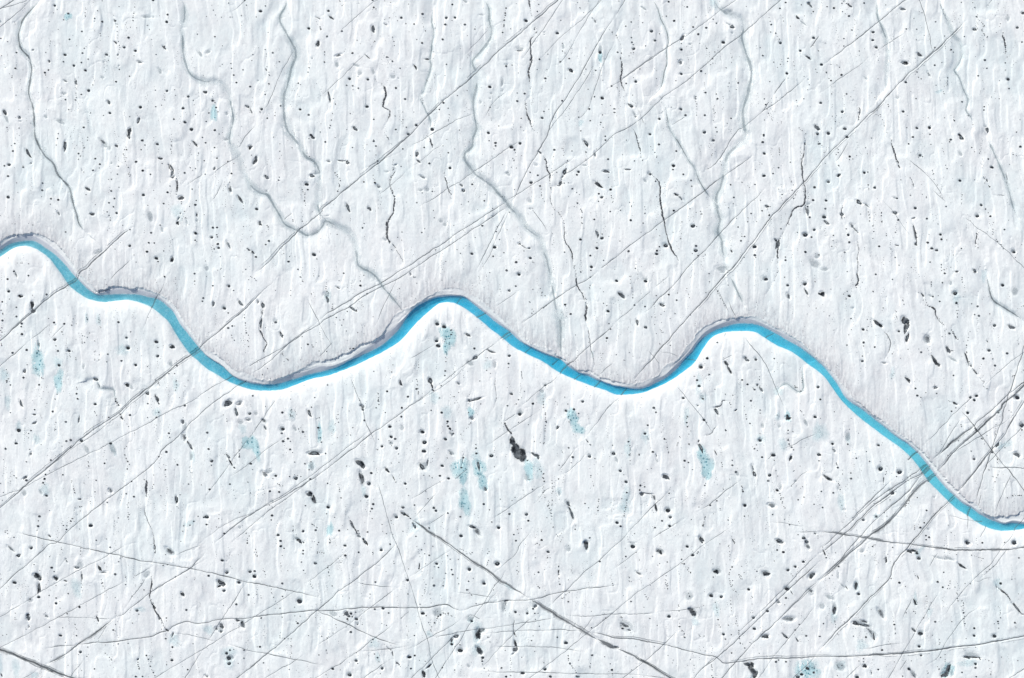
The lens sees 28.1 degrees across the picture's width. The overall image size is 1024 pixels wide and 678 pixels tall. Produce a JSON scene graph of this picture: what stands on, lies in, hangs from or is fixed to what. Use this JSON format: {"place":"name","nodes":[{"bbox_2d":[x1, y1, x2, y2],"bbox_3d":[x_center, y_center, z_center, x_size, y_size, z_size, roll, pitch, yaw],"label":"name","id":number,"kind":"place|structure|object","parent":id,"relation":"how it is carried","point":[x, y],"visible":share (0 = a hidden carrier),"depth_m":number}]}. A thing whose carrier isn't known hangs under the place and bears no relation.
{"place":"outdoors","nodes":[
{"label":"outdoors","id":0,"kind":"place"},
{"bbox_2d":[18,10,79,224],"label":"stream","id":1,"kind":"structure","parent":0,"point":[34,118],"depth_m":400.01},
{"bbox_2d":[182,8,395,301],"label":"stream","id":2,"kind":"structure","parent":0,"point":[267,194],"depth_m":399.90},
{"bbox_2d":[279,9,318,210],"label":"stream","id":3,"kind":"structure","parent":0,"point":[285,91],"depth_m":399.76},
{"bbox_2d":[327,524,332,533],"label":"slush patch","id":4,"kind":"object","parent":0,"point":[329,528],"visible":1,"depth_m":399.60},
{"bbox_2d":[0,0,1023,677],"bbox_3d":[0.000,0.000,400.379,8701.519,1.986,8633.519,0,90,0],"label":"ground","id":5,"kind":"structure","parent":0,"point":[46,248],"depth_m":399.69},
{"bbox_2d":[0,649,73,677],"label":"ice fracture","id":6,"kind":"object","parent":5,"relation":"on","point":[35,663],"visible":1,"depth_m":399.62},
{"bbox_2d":[33,346,42,371],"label":"slush patch","id":7,"kind":"object","parent":5,"relation":"on","point":[37,359],"visible":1,"depth_m":399.59},
{"bbox_2d":[54,372,61,389],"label":"slush patch","id":8,"kind":"object","parent":5,"relation":"on","point":[58,379],"visible":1,"depth_m":399.65},
{"bbox_2d":[0,548,119,616],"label":"ice fracture","id":9,"kind":"object","parent":5,"relation":"on","point":[64,577],"visible":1,"depth_m":399.61},
{"bbox_2d":[1,583,120,646],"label":"ice fracture","id":10,"kind":"object","parent":5,"relation":"on","point":[64,613],"visible":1,"depth_m":399.64},
{"bbox_2d":[0,231,126,340],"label":"ice fracture","id":11,"kind":"object","parent":5,"relation":"on","point":[21,320],"visible":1,"depth_m":399.65},
{"bbox_2d":[51,622,108,661],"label":"ice fracture","id":12,"kind":"object","parent":5,"relation":"on","point":[81,641],"visible":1,"depth_m":399.62},
{"bbox_2d":[0,378,227,496],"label":"ice fracture","id":13,"kind":"object","parent":5,"relation":"on","point":[116,439],"visible":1,"depth_m":399.66},
{"bbox_2d":[1,381,245,587],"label":"ice fracture","id":14,"kind":"object","parent":5,"relation":"on","point":[119,489],"visible":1,"depth_m":399.61},
{"bbox_2d":[0,297,256,507],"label":"ice fracture","id":15,"kind":"object","parent":5,"relation":"on","point":[196,350],"visible":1,"depth_m":399.71},
{"bbox_2d":[58,350,200,459],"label":"ice fracture","id":16,"kind":"object","parent":5,"relation":"on","point":[132,402],"visible":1,"depth_m":399.76},
{"bbox_2d":[149,581,162,622],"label":"grit rill","id":17,"kind":"structure","parent":5,"relation":"on","point":[151,602],"depth_m":399.70},
{"bbox_2d":[119,558,199,615],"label":"ice fracture","id":18,"kind":"object","parent":5,"relation":"on","point":[159,586],"visible":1,"depth_m":399.61},
{"bbox_2d":[25,534,315,596],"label":"ice fracture","id":19,"kind":"object","parent":5,"relation":"on","point":[167,564],"visible":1,"depth_m":399.68},
{"bbox_2d":[211,106,215,119],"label":"slush patch","id":20,"kind":"object","parent":5,"relation":"on","point":[213,113],"visible":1,"depth_m":399.68},
{"bbox_2d":[155,596,286,677],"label":"ice fracture","id":21,"kind":"object","parent":5,"relation":"on","point":[218,639],"visible":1,"depth_m":399.71},
{"bbox_2d":[212,401,274,486],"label":"ice fracture","id":22,"kind":"object","parent":5,"relation":"on","point":[244,443],"visible":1,"depth_m":399.67},
{"bbox_2d":[242,437,248,446],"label":"slush patch","id":23,"kind":"object","parent":5,"relation":"on","point":[245,440],"visible":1,"depth_m":399.75},
{"bbox_2d":[247,436,256,447],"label":"slush patch","id":24,"kind":"object","parent":5,"relation":"on","point":[250,444],"visible":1,"depth_m":399.75},
{"bbox_2d":[252,441,258,457],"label":"slush patch","id":25,"kind":"object","parent":5,"relation":"on","point":[256,449],"visible":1,"depth_m":399.66},
{"bbox_2d":[84,604,457,643],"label":"ice fracture","id":26,"kind":"object","parent":5,"relation":"on","point":[271,614],"visible":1,"depth_m":399.68},
{"bbox_2d":[236,646,314,663],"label":"ice fracture","id":27,"kind":"object","parent":5,"relation":"on","point":[275,655],"visible":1,"depth_m":399.68},
{"bbox_2d":[239,477,313,535],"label":"ice fracture","id":28,"kind":"object","parent":5,"relation":"on","point":[277,504],"visible":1,"depth_m":399.76},
{"bbox_2d":[250,329,306,365],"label":"ice fracture","id":29,"kind":"object","parent":5,"relation":"on","point":[279,349],"visible":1,"depth_m":399.61},
{"bbox_2d":[210,438,359,534],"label":"ice fracture","id":30,"kind":"object","parent":5,"relation":"on","point":[293,487],"visible":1,"depth_m":399.64},
{"bbox_2d":[237,548,391,677],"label":"ice fracture","id":31,"kind":"object","parent":5,"relation":"on","point":[310,615],"visible":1,"depth_m":399.71},
{"bbox_2d":[218,393,427,539],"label":"ice fracture","id":32,"kind":"object","parent":5,"relation":"on","point":[322,471],"visible":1,"depth_m":399.65},
{"bbox_2d":[320,612,396,644],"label":"ice fracture","id":33,"kind":"object","parent":5,"relation":"on","point":[355,628],"visible":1,"depth_m":399.62},
{"bbox_2d":[356,460,364,468],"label":"sediment pit","id":34,"kind":"object","parent":5,"relation":"on","point":[361,463],"visible":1,"depth_m":399.78},
{"bbox_2d":[256,208,504,370],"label":"ice fracture","id":35,"kind":"object","parent":5,"relation":"on","point":[377,288],"visible":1,"depth_m":399.71},
{"bbox_2d":[375,79,389,117],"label":"grit rill","id":36,"kind":"structure","parent":5,"relation":"on","point":[383,102],"depth_m":399.56},
{"bbox_2d":[386,173,395,240],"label":"grit rill","id":37,"kind":"structure","parent":5,"relation":"on","point":[387,222],"depth_m":399.79},
{"bbox_2d":[379,488,438,676],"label":"ice fracture","id":38,"kind":"object","parent":5,"relation":"on","point":[407,576],"visible":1,"depth_m":399.64},
{"bbox_2d":[263,0,557,266],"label":"ice fracture","id":39,"kind":"object","parent":5,"relation":"on","point":[401,141],"visible":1,"depth_m":399.72},
{"bbox_2d":[322,206,498,317],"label":"ice fracture","id":40,"kind":"object","parent":5,"relation":"on","point":[405,267],"visible":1,"depth_m":399.75},
{"bbox_2d":[423,19,433,122],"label":"stream","id":41,"kind":"structure","parent":5,"relation":"on","point":[430,69],"depth_m":399.86},
{"bbox_2d":[440,328,450,336],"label":"slush patch","id":42,"kind":"object","parent":5,"relation":"on","point":[443,332],"visible":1,"depth_m":399.63},
{"bbox_2d":[445,330,454,347],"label":"slush patch","id":43,"kind":"object","parent":5,"relation":"on","point":[451,340],"visible":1,"depth_m":399.63},
{"bbox_2d":[453,459,466,479],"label":"slush patch","id":44,"kind":"object","parent":5,"relation":"on","point":[460,470],"visible":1,"depth_m":399.75},
{"bbox_2d":[460,474,465,483],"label":"slush patch","id":45,"kind":"object","parent":5,"relation":"on","point":[462,481],"visible":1,"depth_m":399.82},
{"bbox_2d":[460,491,469,510],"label":"slush patch","id":46,"kind":"object","parent":5,"relation":"on","point":[464,502],"visible":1,"depth_m":399.78},
{"bbox_2d":[435,580,499,677],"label":"ice fracture","id":47,"kind":"object","parent":5,"relation":"on","point":[467,627],"visible":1,"depth_m":399.68},
{"bbox_2d":[415,521,523,594],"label":"ice fracture","id":48,"kind":"object","parent":5,"relation":"on","point":[467,557],"visible":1,"depth_m":399.75},
{"bbox_2d":[423,143,515,203],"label":"ice fracture","id":49,"kind":"object","parent":5,"relation":"on","point":[471,173],"visible":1,"depth_m":399.70},
{"bbox_2d":[468,408,473,416],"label":"slush patch","id":50,"kind":"object","parent":5,"relation":"on","point":[471,412],"visible":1,"depth_m":399.76},
{"bbox_2d":[473,460,484,475],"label":"slush patch","id":51,"kind":"object","parent":5,"relation":"on","point":[476,471],"visible":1,"depth_m":399.77},
{"bbox_2d":[475,628,484,638],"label":"sediment pit","id":52,"kind":"object","parent":5,"relation":"on","point":[477,634],"visible":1,"depth_m":399.84},
{"bbox_2d":[479,472,486,487],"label":"slush patch","id":53,"kind":"object","parent":5,"relation":"on","point":[482,480],"visible":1,"depth_m":399.76},
{"bbox_2d":[441,618,550,635],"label":"ice fracture","id":54,"kind":"object","parent":5,"relation":"on","point":[498,626],"visible":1,"depth_m":399.72},
{"bbox_2d":[0,0,1023,677],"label":"cryoconite holes","id":55,"kind":"object","parent":5,"relation":"on","point":[474,348],"visible":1,"depth_m":399.65},
{"bbox_2d":[510,437,525,461],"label":"sediment pit","id":56,"kind":"object","parent":5,"relation":"on","point":[520,453],"visible":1,"depth_m":400.14},
{"bbox_2d":[525,463,532,478],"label":"slush patch","id":57,"kind":"object","parent":5,"relation":"on","point":[528,467],"visible":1,"depth_m":399.84},
{"bbox_2d":[527,39,532,80],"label":"grit rill","id":58,"kind":"structure","parent":5,"relation":"on","point":[531,60],"depth_m":399.60},
{"bbox_2d":[465,586,605,609],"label":"ice fracture","id":59,"kind":"object","parent":5,"relation":"on","point":[540,597],"visible":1,"depth_m":399.75},
{"bbox_2d":[495,629,575,632],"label":"ice fracture","id":60,"kind":"object","parent":5,"relation":"on","point":[542,630],"visible":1,"depth_m":399.77},
{"bbox_2d":[500,646,576,650],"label":"ice fracture","id":61,"kind":"object","parent":5,"relation":"on","point":[531,646],"visible":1,"depth_m":399.70},
{"bbox_2d":[526,275,592,319],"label":"ice fracture","id":62,"kind":"object","parent":5,"relation":"on","point":[559,296],"visible":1,"depth_m":399.80},
{"bbox_2d":[514,21,611,197],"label":"ice fracture","id":63,"kind":"object","parent":5,"relation":"on","point":[559,106],"visible":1,"depth_m":399.68},
{"bbox_2d":[532,600,595,638],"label":"ice fracture","id":64,"kind":"object","parent":5,"relation":"on","point":[552,612],"visible":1,"depth_m":399.85},
{"bbox_2d":[550,198,583,296],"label":"grit rill","id":65,"kind":"structure","parent":5,"relation":"on","point":[570,250],"depth_m":399.74},
{"bbox_2d":[486,671,661,677],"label":"ice fracture","id":66,"kind":"object","parent":5,"relation":"on","point":[575,673],"visible":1,"depth_m":399.69},
{"bbox_2d":[571,410,577,424],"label":"slush patch","id":67,"kind":"object","parent":5,"relation":"on","point":[574,418],"visible":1,"depth_m":399.67},
{"bbox_2d":[573,424,583,432],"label":"slush patch","id":68,"kind":"object","parent":5,"relation":"on","point":[577,428],"visible":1,"depth_m":399.69},
{"bbox_2d":[561,329,608,370],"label":"ice fracture","id":69,"kind":"object","parent":5,"relation":"on","point":[586,348],"visible":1,"depth_m":399.76},
{"bbox_2d":[599,640,616,649],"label":"ice fracture","id":70,"kind":"object","parent":5,"relation":"on","point":[607,644],"visible":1,"depth_m":399.89},
{"bbox_2d":[554,496,663,600],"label":"ice fracture","id":71,"kind":"object","parent":5,"relation":"on","point":[612,547],"visible":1,"depth_m":399.77},
{"bbox_2d":[616,35,623,87],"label":"grit rill","id":72,"kind":"structure","parent":5,"relation":"on","point":[621,69],"depth_m":399.89},
{"bbox_2d":[531,531,723,676],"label":"ice fracture","id":73,"kind":"object","parent":5,"relation":"on","point":[623,603],"visible":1,"depth_m":399.71},
{"bbox_2d":[619,649,674,677],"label":"ice fracture","id":74,"kind":"object","parent":5,"relation":"on","point":[646,663],"visible":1,"depth_m":399.85},
{"bbox_2d":[623,635,672,677],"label":"ice fracture","id":75,"kind":"object","parent":5,"relation":"on","point":[650,656],"visible":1,"depth_m":399.83},
{"bbox_2d":[656,179,677,259],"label":"grit rill","id":76,"kind":"structure","parent":5,"relation":"on","point":[663,217],"depth_m":399.76},
{"bbox_2d":[567,0,779,172],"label":"ice fracture","id":77,"kind":"object","parent":5,"relation":"on","point":[681,84],"visible":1,"depth_m":399.75},
{"bbox_2d":[615,1,733,83],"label":"ice fracture","id":78,"kind":"object","parent":5,"relation":"on","point":[672,43],"visible":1,"depth_m":399.76},
{"bbox_2d":[607,159,747,263],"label":"ice fracture","id":79,"kind":"object","parent":5,"relation":"on","point":[679,208],"visible":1,"depth_m":399.77},
{"bbox_2d":[688,608,695,615],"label":"sediment pit","id":80,"kind":"object","parent":5,"relation":"on","point":[692,612],"visible":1,"depth_m":399.94},
{"bbox_2d":[698,448,705,459],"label":"slush patch","id":81,"kind":"object","parent":5,"relation":"on","point":[701,455],"visible":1,"depth_m":399.61},
{"bbox_2d":[648,192,760,309],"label":"ice fracture","id":82,"kind":"object","parent":5,"relation":"on","point":[704,250],"visible":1,"depth_m":399.80},
{"bbox_2d":[703,470,710,478],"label":"slush patch","id":83,"kind":"object","parent":5,"relation":"on","point":[707,475],"visible":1,"depth_m":399.62},
{"bbox_2d":[701,457,713,473],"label":"slush patch","id":84,"kind":"object","parent":5,"relation":"on","point":[707,465],"visible":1,"depth_m":399.62},
{"bbox_2d":[744,662,757,677],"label":"sediment pit","id":85,"kind":"object","parent":5,"relation":"on","point":[751,669],"visible":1,"depth_m":399.99},
{"bbox_2d":[708,84,797,168],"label":"ice fracture","id":86,"kind":"object","parent":5,"relation":"on","point":[746,124],"visible":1,"depth_m":399.92},
{"bbox_2d":[694,566,813,677],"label":"ice fracture","id":87,"kind":"object","parent":5,"relation":"on","point":[758,618],"visible":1,"depth_m":399.72},
{"bbox_2d":[741,330,781,401],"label":"ice fracture","id":88,"kind":"object","parent":5,"relation":"on","point":[767,367],"visible":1,"depth_m":399.66},
{"bbox_2d":[722,584,813,677],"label":"ice fracture","id":89,"kind":"object","parent":5,"relation":"on","point":[766,630],"visible":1,"depth_m":399.80},
{"bbox_2d":[742,558,812,628],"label":"ice fracture","id":90,"kind":"object","parent":5,"relation":"on","point":[779,592],"visible":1,"depth_m":399.64},
{"bbox_2d":[767,146,805,291],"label":"grit rill","id":91,"kind":"structure","parent":5,"relation":"on","point":[797,206],"depth_m":399.81},
{"bbox_2d":[635,24,961,377],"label":"ice fracture","id":92,"kind":"object","parent":5,"relation":"on","point":[798,188],"visible":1,"depth_m":399.75},
{"bbox_2d":[797,661,817,676],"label":"slush patch","id":93,"kind":"object","parent":5,"relation":"on","point":[807,673],"visible":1,"depth_m":399.72},
{"bbox_2d":[598,633,1023,663],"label":"ice fracture","id":94,"kind":"object","parent":5,"relation":"on","point":[774,655],"visible":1,"depth_m":399.78},
{"bbox_2d":[853,621,868,626],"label":"sediment pit","id":95,"kind":"object","parent":5,"relation":"on","point":[856,623],"visible":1,"depth_m":399.81},
{"bbox_2d":[827,0,904,61],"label":"ice fracture","id":96,"kind":"object","parent":5,"relation":"on","point":[865,31],"visible":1,"depth_m":399.67},
{"bbox_2d":[824,479,917,574],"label":"ice fracture","id":97,"kind":"object","parent":5,"relation":"on","point":[868,526],"visible":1,"depth_m":399.67},
{"bbox_2d":[854,483,887,516],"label":"ice fracture","id":98,"kind":"object","parent":5,"relation":"on","point":[871,499],"visible":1,"depth_m":399.64},
{"bbox_2d":[821,476,929,576],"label":"ice fracture","id":99,"kind":"object","parent":5,"relation":"on","point":[904,504],"visible":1,"depth_m":399.66},
{"bbox_2d":[825,464,925,544],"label":"ice fracture","id":100,"kind":"object","parent":5,"relation":"on","point":[876,498],"visible":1,"depth_m":399.69},
{"bbox_2d":[825,466,930,550],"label":"ice fracture","id":101,"kind":"object","parent":5,"relation":"on","point":[876,505],"visible":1,"depth_m":399.70},
{"bbox_2d":[823,496,954,645],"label":"ice fracture","id":102,"kind":"object","parent":5,"relation":"on","point":[950,500],"visible":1,"depth_m":399.66},
{"bbox_2d":[901,317,908,333],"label":"sediment pit","id":103,"kind":"object","parent":5,"relation":"on","point":[904,320],"visible":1,"depth_m":399.81},
{"bbox_2d":[829,532,1023,550],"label":"ice fracture","id":104,"kind":"object","parent":5,"relation":"on","point":[877,539],"visible":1,"depth_m":399.59},
{"bbox_2d":[855,636,1023,656],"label":"ice fracture","id":105,"kind":"object","parent":5,"relation":"on","point":[937,649],"visible":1,"depth_m":399.74},
{"bbox_2d":[941,665,950,676],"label":"sediment pit","id":106,"kind":"object","parent":5,"relation":"on","point":[945,674],"visible":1,"depth_m":400.08},
{"bbox_2d":[942,664,953,673],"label":"slush patch","id":107,"kind":"object","parent":5,"relation":"on","point":[951,668],"visible":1,"depth_m":399.97},
{"bbox_2d":[930,397,972,438],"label":"ice fracture","id":108,"kind":"object","parent":5,"relation":"on","point":[950,416],"visible":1,"depth_m":399.65},
{"bbox_2d":[941,385,1023,466],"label":"ice fracture","id":109,"kind":"object","parent":5,"relation":"on","point":[967,438],"visible":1,"depth_m":399.67},
{"bbox_2d":[941,382,1023,452],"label":"ice fracture","id":110,"kind":"object","parent":5,"relation":"on","point":[982,417],"visible":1,"depth_m":399.66},
{"bbox_2d":[950,521,1021,605],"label":"ice fracture","id":111,"kind":"object","parent":5,"relation":"on","point":[989,565],"visible":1,"depth_m":399.57},
{"bbox_2d":[960,401,1023,488],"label":"ice fracture","id":112,"kind":"object","parent":5,"relation":"on","point":[994,443],"visible":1,"depth_m":399.65},
{"bbox_2d":[963,413,1023,489],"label":"ice fracture","id":113,"kind":"object","parent":5,"relation":"on","point":[992,450],"visible":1,"depth_m":399.57},
{"bbox_2d":[976,346,1023,497],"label":"ice fracture","id":114,"kind":"object","parent":5,"relation":"on","point":[1002,420],"visible":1,"depth_m":399.65},
{"bbox_2d":[464,8,560,349],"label":"stream","id":115,"kind":"structure","parent":0,"point":[489,183],"depth_m":400.02},
{"bbox_2d":[657,8,667,85],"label":"stream","id":116,"kind":"structure","parent":0,"point":[667,46],"depth_m":399.97},
{"bbox_2d":[715,6,751,251],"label":"stream","id":117,"kind":"structure","parent":0,"point":[744,129],"depth_m":400.07},
{"bbox_2d":[940,4,971,118],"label":"stream","id":118,"kind":"structure","parent":0,"point":[960,80],"depth_m":400.07},
{"bbox_2d":[988,284,1016,315],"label":"stream","id":119,"kind":"structure","parent":0,"point":[997,303],"depth_m":399.88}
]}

